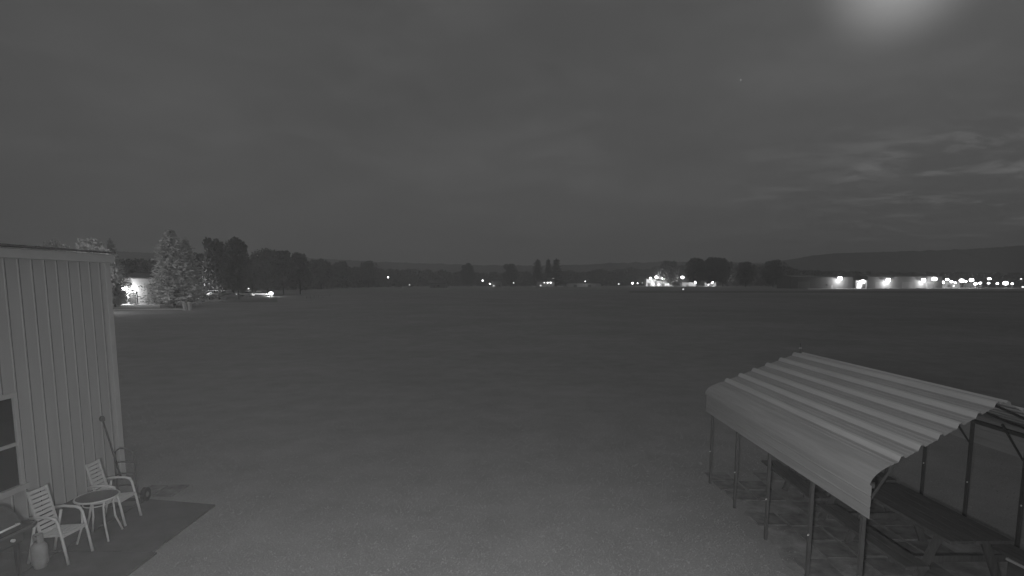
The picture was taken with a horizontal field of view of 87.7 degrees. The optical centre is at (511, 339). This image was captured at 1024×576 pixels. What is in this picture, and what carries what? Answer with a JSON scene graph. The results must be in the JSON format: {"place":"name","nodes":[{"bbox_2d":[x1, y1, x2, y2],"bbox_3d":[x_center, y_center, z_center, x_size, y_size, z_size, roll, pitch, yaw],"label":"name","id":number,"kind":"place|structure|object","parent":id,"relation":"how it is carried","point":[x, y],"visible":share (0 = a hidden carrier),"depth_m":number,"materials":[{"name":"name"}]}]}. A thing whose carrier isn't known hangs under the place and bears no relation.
{"place":"outdoors","nodes":[
{"label":"outdoors","id":0,"kind":"place"},
{"bbox_2d":[0,498,214,575],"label":"patio","id":1,"kind":"structure","parent":0,"point":[135,543],"depth_m":7.68,"materials":[{"name":"concrete"}]},
{"bbox_2d":[0,506,37,575],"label":"gas grill","id":2,"kind":"object","parent":1,"relation":"on","point":[13,527],"visible":1,"depth_m":6.15,"materials":[{"name":"black metal"}]},
{"bbox_2d":[30,532,48,569],"bbox_3d":[-6.120,2.738,6.904,0.179,0.446,0.179,0,6,0],"label":"propane tank","id":3,"kind":"object","parent":1,"relation":"on","point":[39,554],"visible":1,"depth_m":6.86,"materials":[{"name":"metal"}]},
{"bbox_2d":[26,484,93,565],"bbox_3d":[-6.069,2.462,7.136,0.592,0.956,0.408,0,6,4],"label":"patio chair","id":4,"kind":"object","parent":1,"relation":"on","point":[57,530],"visible":0.98,"depth_m":7.12,"materials":[{"name":"white plastic"}]},
{"bbox_2d":[73,489,123,544],"bbox_3d":[-5.990,2.568,7.731,0.548,0.620,0.548,0,6,0],"label":"patio table","id":5,"kind":"object","parent":1,"relation":"on","point":[92,498],"visible":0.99,"depth_m":7.65,"materials":[{"name":"grey glass"}]},
{"bbox_2d":[85,459,141,526],"bbox_3d":[-6.159,2.347,8.221,0.592,0.956,0.408,0,6,-3],"label":"patio chair","id":6,"kind":"object","parent":1,"relation":"on","point":[120,498],"visible":0.73,"depth_m":8.19,"materials":[{"name":"white metal"}]},
{"bbox_2d":[110,448,150,506],"bbox_3d":[-6.438,2.272,8.894,0.548,0.963,0.375,-1,6,-8],"label":"hand truck","id":7,"kind":"object","parent":1,"relation":"on","point":[145,494],"visible":0.73,"depth_m":8.89,"materials":[{"name":"metal"}]},
{"bbox_2d":[113,309,182,309],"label":"road","id":8,"kind":"structure","parent":0,"point":[147,309],"depth_m":75.20,"materials":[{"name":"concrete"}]},
{"bbox_2d":[134,485,188,496],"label":"path","id":9,"kind":"structure","parent":0,"point":[164,490],"depth_m":9.54,"materials":[{"name":"grey concrete"}]},
{"bbox_2d":[37,249,763,284],"bbox_3d":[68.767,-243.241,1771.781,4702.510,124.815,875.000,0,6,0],"label":"hills","id":10,"kind":"structure","parent":0,"point":[451,268],"depth_m":1617.87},
{"bbox_2d":[430,280,447,287],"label":"house","id":11,"kind":"structure","parent":0,"point":[438,283],"depth_m":428.00,"materials":[{"name":"grey"}]},
{"bbox_2d":[491,279,501,286],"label":"house","id":12,"kind":"structure","parent":0,"point":[496,282],"depth_m":467.56,"materials":[{"name":"grey"}]},
{"bbox_2d":[0,0,1023,265],"label":"sky","id":13,"kind":"structure","parent":0,"point":[474,132],"materials":[{"name":"grey"}]},
{"bbox_2d":[536,279,554,286],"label":"house","id":14,"kind":"structure","parent":0,"point":[540,283],"depth_m":477.51,"materials":[{"name":"grey"}]},
{"bbox_2d":[90,285,1023,575],"bbox_3d":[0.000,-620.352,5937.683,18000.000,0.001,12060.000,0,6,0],"label":"ground","id":15,"kind":"structure","parent":0,"point":[574,333],"depth_m":15.11,"materials":[{"name":"grey plant"}]},
{"bbox_2d":[30,239,69,251],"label":"maple tree","id":16,"kind":"object","parent":15,"relation":"on","point":[52,243],"visible":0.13,"depth_m":89.66,"materials":[{"name":"grey plant"}]},
{"bbox_2d":[0,243,125,520],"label":"metal building","id":17,"kind":"structure","parent":15,"relation":"on","point":[59,388],"depth_m":8.76,"materials":[{"name":"paint"}]},
{"bbox_2d":[0,392,29,499],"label":"window","id":18,"kind":"structure","parent":17,"relation":"in","point":[12,472],"depth_m":7.94,"materials":[{"name":"black glass"}]},
{"bbox_2d":[69,237,121,300],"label":"maple tree","id":19,"kind":"object","parent":15,"relation":"on","point":[88,244],"visible":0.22,"depth_m":76.72,"materials":[{"name":"grey plant"}]},
{"bbox_2d":[99,416,122,479],"bbox_3d":[-7.427,2.029,9.893,0.087,1.304,0.340,2,6,15],"label":"leaning pole","id":20,"kind":"object","parent":15,"relation":"on","point":[102,419],"visible":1,"depth_m":9.84,"materials":[{"name":"metal"}]},
{"bbox_2d":[106,238,133,306],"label":"spruce tree","id":21,"kind":"object","parent":15,"relation":"on","point":[119,293],"visible":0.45,"depth_m":83.48,"materials":[{"name":"grey plant"}]},
{"bbox_2d":[113,304,159,307],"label":"apron","id":22,"kind":"object","parent":15,"relation":"on","point":[138,306],"visible":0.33,"depth_m":84.70,"materials":[{"name":"concrete"}]},
{"bbox_2d":[120,273,166,303],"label":"hangar","id":23,"kind":"structure","parent":22,"relation":"on","point":[135,280],"depth_m":94.58,"materials":[{"name":"metal"}]},
{"bbox_2d":[121,258,158,274],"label":"oak tree","id":24,"kind":"object","parent":15,"relation":"on","point":[135,265],"visible":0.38,"depth_m":132.18,"materials":[{"name":"grey plant"}]},
{"bbox_2d":[132,227,207,306],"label":"spruce tree","id":25,"kind":"object","parent":15,"relation":"on","point":[170,258],"visible":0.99,"depth_m":80.43,"materials":[{"name":"grey plant"}]},
{"bbox_2d":[182,302,186,309],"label":"utility cabinet","id":26,"kind":"object","parent":15,"relation":"on","point":[184,304],"visible":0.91,"depth_m":73.74,"materials":[{"name":"white paint"}]},
{"bbox_2d":[167,237,209,303],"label":"spruce tree","id":27,"kind":"object","parent":15,"relation":"on","point":[185,245],"visible":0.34,"depth_m":85.03,"materials":[{"name":"grey plant"}]},
{"bbox_2d":[187,302,191,309],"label":"utility cabinet","id":28,"kind":"object","parent":15,"relation":"on","point":[189,305],"visible":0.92,"depth_m":73.76,"materials":[{"name":"white paint"}]},
{"bbox_2d":[192,252,211,295],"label":"oak tree","id":29,"kind":"object","parent":15,"relation":"on","point":[200,257],"visible":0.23,"depth_m":136.88,"materials":[{"name":"grey plant"}]},
{"bbox_2d":[200,237,234,299],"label":"oak tree","id":30,"kind":"object","parent":15,"relation":"on","point":[213,267],"visible":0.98,"depth_m":117.66,"materials":[{"name":"grey plant"}]},
{"bbox_2d":[220,236,253,298],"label":"oak tree","id":31,"kind":"object","parent":15,"relation":"on","point":[239,247],"visible":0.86,"depth_m":121.85,"materials":[{"name":"grey plant"}]},
{"bbox_2d":[202,296,276,301],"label":"apron","id":32,"kind":"object","parent":15,"relation":"on","point":[249,299],"visible":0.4,"depth_m":121.21,"materials":[{"name":"concrete"}]},
{"bbox_2d":[202,290,233,299],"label":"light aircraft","id":33,"kind":"object","parent":32,"relation":"on","point":[213,293],"visible":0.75,"depth_m":121.12,"materials":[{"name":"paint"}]},
{"bbox_2d":[236,291,254,295],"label":"parked car","id":34,"kind":"object","parent":15,"relation":"on","point":[248,293],"visible":0.88,"depth_m":148.68,"materials":[{"name":"paint"}]},
{"bbox_2d":[241,262,259,292],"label":"oak tree","id":35,"kind":"object","parent":15,"relation":"on","point":[253,286],"visible":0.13,"depth_m":176.53,"materials":[{"name":"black plant"}]},
{"bbox_2d":[254,291,269,295],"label":"parked car","id":36,"kind":"object","parent":15,"relation":"on","point":[257,293],"visible":0.86,"depth_m":150.69,"materials":[{"name":"paint"}]},
{"bbox_2d":[248,248,290,292],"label":"oak tree","id":37,"kind":"object","parent":15,"relation":"on","point":[262,261],"visible":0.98,"depth_m":161.71,"materials":[{"name":"grey plant"}]},
{"bbox_2d":[272,249,298,294],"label":"oak tree","id":38,"kind":"object","parent":15,"relation":"on","point":[286,260],"visible":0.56,"depth_m":169.61,"materials":[{"name":"black plant"}]},
{"bbox_2d":[288,252,318,293],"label":"oak tree","id":39,"kind":"object","parent":15,"relation":"on","point":[304,275],"visible":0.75,"depth_m":175.11,"materials":[{"name":"black plant"}]},
{"bbox_2d":[308,258,332,288],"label":"oak tree","id":40,"kind":"object","parent":15,"relation":"on","point":[323,271],"visible":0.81,"depth_m":325.26,"materials":[{"name":"black plant"}]},
{"bbox_2d":[332,261,350,287],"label":"oak tree","id":41,"kind":"object","parent":15,"relation":"on","point":[342,268],"visible":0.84,"depth_m":394.30,"materials":[{"name":"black plant"}]},
{"bbox_2d":[356,260,378,287],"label":"oak tree","id":42,"kind":"object","parent":15,"relation":"on","point":[368,277],"visible":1,"depth_m":423.92,"materials":[{"name":"black plant"}]},
{"bbox_2d":[460,263,475,283],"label":"oak tree","id":43,"kind":"object","parent":15,"relation":"on","point":[466,273],"visible":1,"depth_m":553.09,"materials":[{"name":"black plant"}]},
{"bbox_2d":[502,264,520,283],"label":"oak tree","id":44,"kind":"object","parent":15,"relation":"on","point":[511,274],"visible":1,"depth_m":553.04,"materials":[{"name":"black plant"}]},
{"bbox_2d":[525,259,543,284],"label":"fir tree","id":45,"kind":"object","parent":15,"relation":"on","point":[537,269],"visible":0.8,"depth_m":554.01,"materials":[{"name":"black plant"}]},
{"bbox_2d":[543,259,553,278],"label":"fir tree","id":46,"kind":"object","parent":15,"relation":"on","point":[548,270],"visible":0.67,"depth_m":559.08,"materials":[{"name":"black plant"}]},
{"bbox_2d":[548,258,564,286],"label":"fir tree","id":47,"kind":"object","parent":15,"relation":"on","point":[556,272],"visible":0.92,"depth_m":563.49,"materials":[{"name":"black plant"}]},
{"bbox_2d":[119,258,1023,290],"bbox_3d":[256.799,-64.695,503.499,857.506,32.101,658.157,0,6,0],"label":"woods","id":48,"kind":"object","parent":15,"relation":"on","point":[417,278],"visible":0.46,"depth_m":647.25,"materials":[{"name":"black plant"}]},
{"bbox_2d":[566,283,600,286],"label":"shed","id":49,"kind":"structure","parent":15,"relation":"on","point":[583,284],"depth_m":517.28,"materials":[{"name":"grey"}]},
{"bbox_2d":[656,261,678,283],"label":"oak tree","id":50,"kind":"object","parent":15,"relation":"on","point":[667,269],"visible":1,"depth_m":630.26,"materials":[{"name":"grey plant"}]},
{"bbox_2d":[680,282,695,285],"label":"shed","id":51,"kind":"structure","parent":15,"relation":"on","point":[687,283],"depth_m":656.52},
{"bbox_2d":[684,257,709,286],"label":"oak tree","id":52,"kind":"object","parent":15,"relation":"on","point":[695,269],"visible":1,"depth_m":550.76,"materials":[{"name":"black plant"}]},
{"bbox_2d":[703,257,718,286],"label":"oak tree","id":53,"kind":"object","parent":15,"relation":"on","point":[711,263],"visible":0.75,"depth_m":554.30,"materials":[{"name":"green plant"}]},
{"bbox_2d":[714,257,733,286],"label":"maple tree","id":54,"kind":"object","parent":15,"relation":"on","point":[723,266],"visible":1,"depth_m":547.36,"materials":[{"name":"black plant"}]},
{"bbox_2d":[735,261,758,286],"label":"oak tree","id":55,"kind":"object","parent":15,"relation":"on","point":[746,274],"visible":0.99,"depth_m":512.56,"materials":[{"name":"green plant"}]},
{"bbox_2d":[758,259,787,284],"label":"oak tree","id":56,"kind":"object","parent":15,"relation":"on","point":[774,269],"visible":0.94,"depth_m":493.03,"materials":[{"name":"black plant"}]},
{"bbox_2d":[777,275,852,288],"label":"hangar","id":57,"kind":"structure","parent":15,"relation":"on","point":[806,281],"depth_m":373.04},
{"bbox_2d":[644,279,654,285],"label":"service building","id":58,"kind":"structure","parent":0,"point":[649,282],"depth_m":646.36,"materials":[{"name":"metal"}]},
{"bbox_2d":[655,281,669,285],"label":"service building","id":59,"kind":"structure","parent":0,"point":[659,283],"depth_m":646.52,"materials":[{"name":"white"}]},
{"bbox_2d":[705,282,715,285],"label":"service building","id":60,"kind":"structure","parent":0,"point":[711,284],"depth_m":636.64,"materials":[{"name":"white"}]},
{"bbox_2d":[629,291,1023,292],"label":"road","id":61,"kind":"structure","parent":0,"point":[826,291],"depth_m":225.24,"materials":[{"name":"grey asphalt"}]},
{"bbox_2d":[704,472,956,575],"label":"paving","id":62,"kind":"structure","parent":0,"point":[724,482],"depth_m":7.89,"materials":[{"name":"grey concrete"}]},
{"bbox_2d":[761,460,897,519],"bbox_3d":[5.420,2.402,8.920,1.720,0.772,1.750,0,6,1],"label":"picnic table","id":63,"kind":"object","parent":62,"relation":"on","point":[788,475],"visible":0.37,"depth_m":8.53,"materials":[{"name":"grey wood"}]},
{"bbox_2d":[705,352,1023,575],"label":"carport","id":64,"kind":"object","parent":62,"relation":"on","point":[845,432],"visible":1,"depth_m":7.01,"materials":[{"name":"metal"}]},
{"bbox_2d":[816,484,1023,575],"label":"picnic table","id":65,"kind":"object","parent":62,"relation":"on","point":[937,520],"visible":0.86,"depth_m":6.57,"materials":[{"name":"grey wood"}]},
{"bbox_2d":[808,288,866,288],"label":"apron","id":66,"kind":"object","parent":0,"point":[837,288],"visible":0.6,"depth_m":372.39,"materials":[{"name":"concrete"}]},
{"bbox_2d":[700,245,1023,284],"bbox_3d":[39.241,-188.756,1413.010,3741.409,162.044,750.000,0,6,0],"label":"hills","id":67,"kind":"structure","parent":0,"point":[1006,259],"depth_m":1222.09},
{"bbox_2d":[743,481,1007,575],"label":"soil","id":68,"kind":"structure","parent":0,"point":[787,539],"depth_m":7.53,"materials":[{"name":"grey soil"}]},
{"bbox_2d":[1006,557,1023,575],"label":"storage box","id":69,"kind":"object","parent":68,"relation":"on","point":[1014,568],"visible":0.8,"depth_m":6.36,"materials":[{"name":"grey wood"}]},
{"bbox_2d":[942,281,959,287],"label":"shed","id":70,"kind":"structure","parent":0,"point":[953,284],"depth_m":417.81,"materials":[{"name":"white"}]},
{"bbox_2d":[985,280,1016,286],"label":"shed","id":71,"kind":"structure","parent":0,"point":[993,283],"depth_m":467.73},
{"label":"apron","id":72,"kind":"structure","parent":0,"visible":0},
{"bbox_2d":[853,279,866,287],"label":"hangar","id":73,"kind":"structure","parent":72,"relation":"on","point":[858,283],"depth_m":389.94,"materials":[{"name":"metal"}]},
{"bbox_2d":[851,275,942,287],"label":"hangar","id":74,"kind":"structure","parent":72,"relation":"on","point":[897,281],"depth_m":392.78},
{"bbox_2d":[963,282,982,287],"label":"shed","id":75,"kind":"structure","parent":72,"relation":"on","point":[968,284],"depth_m":439.59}
]}

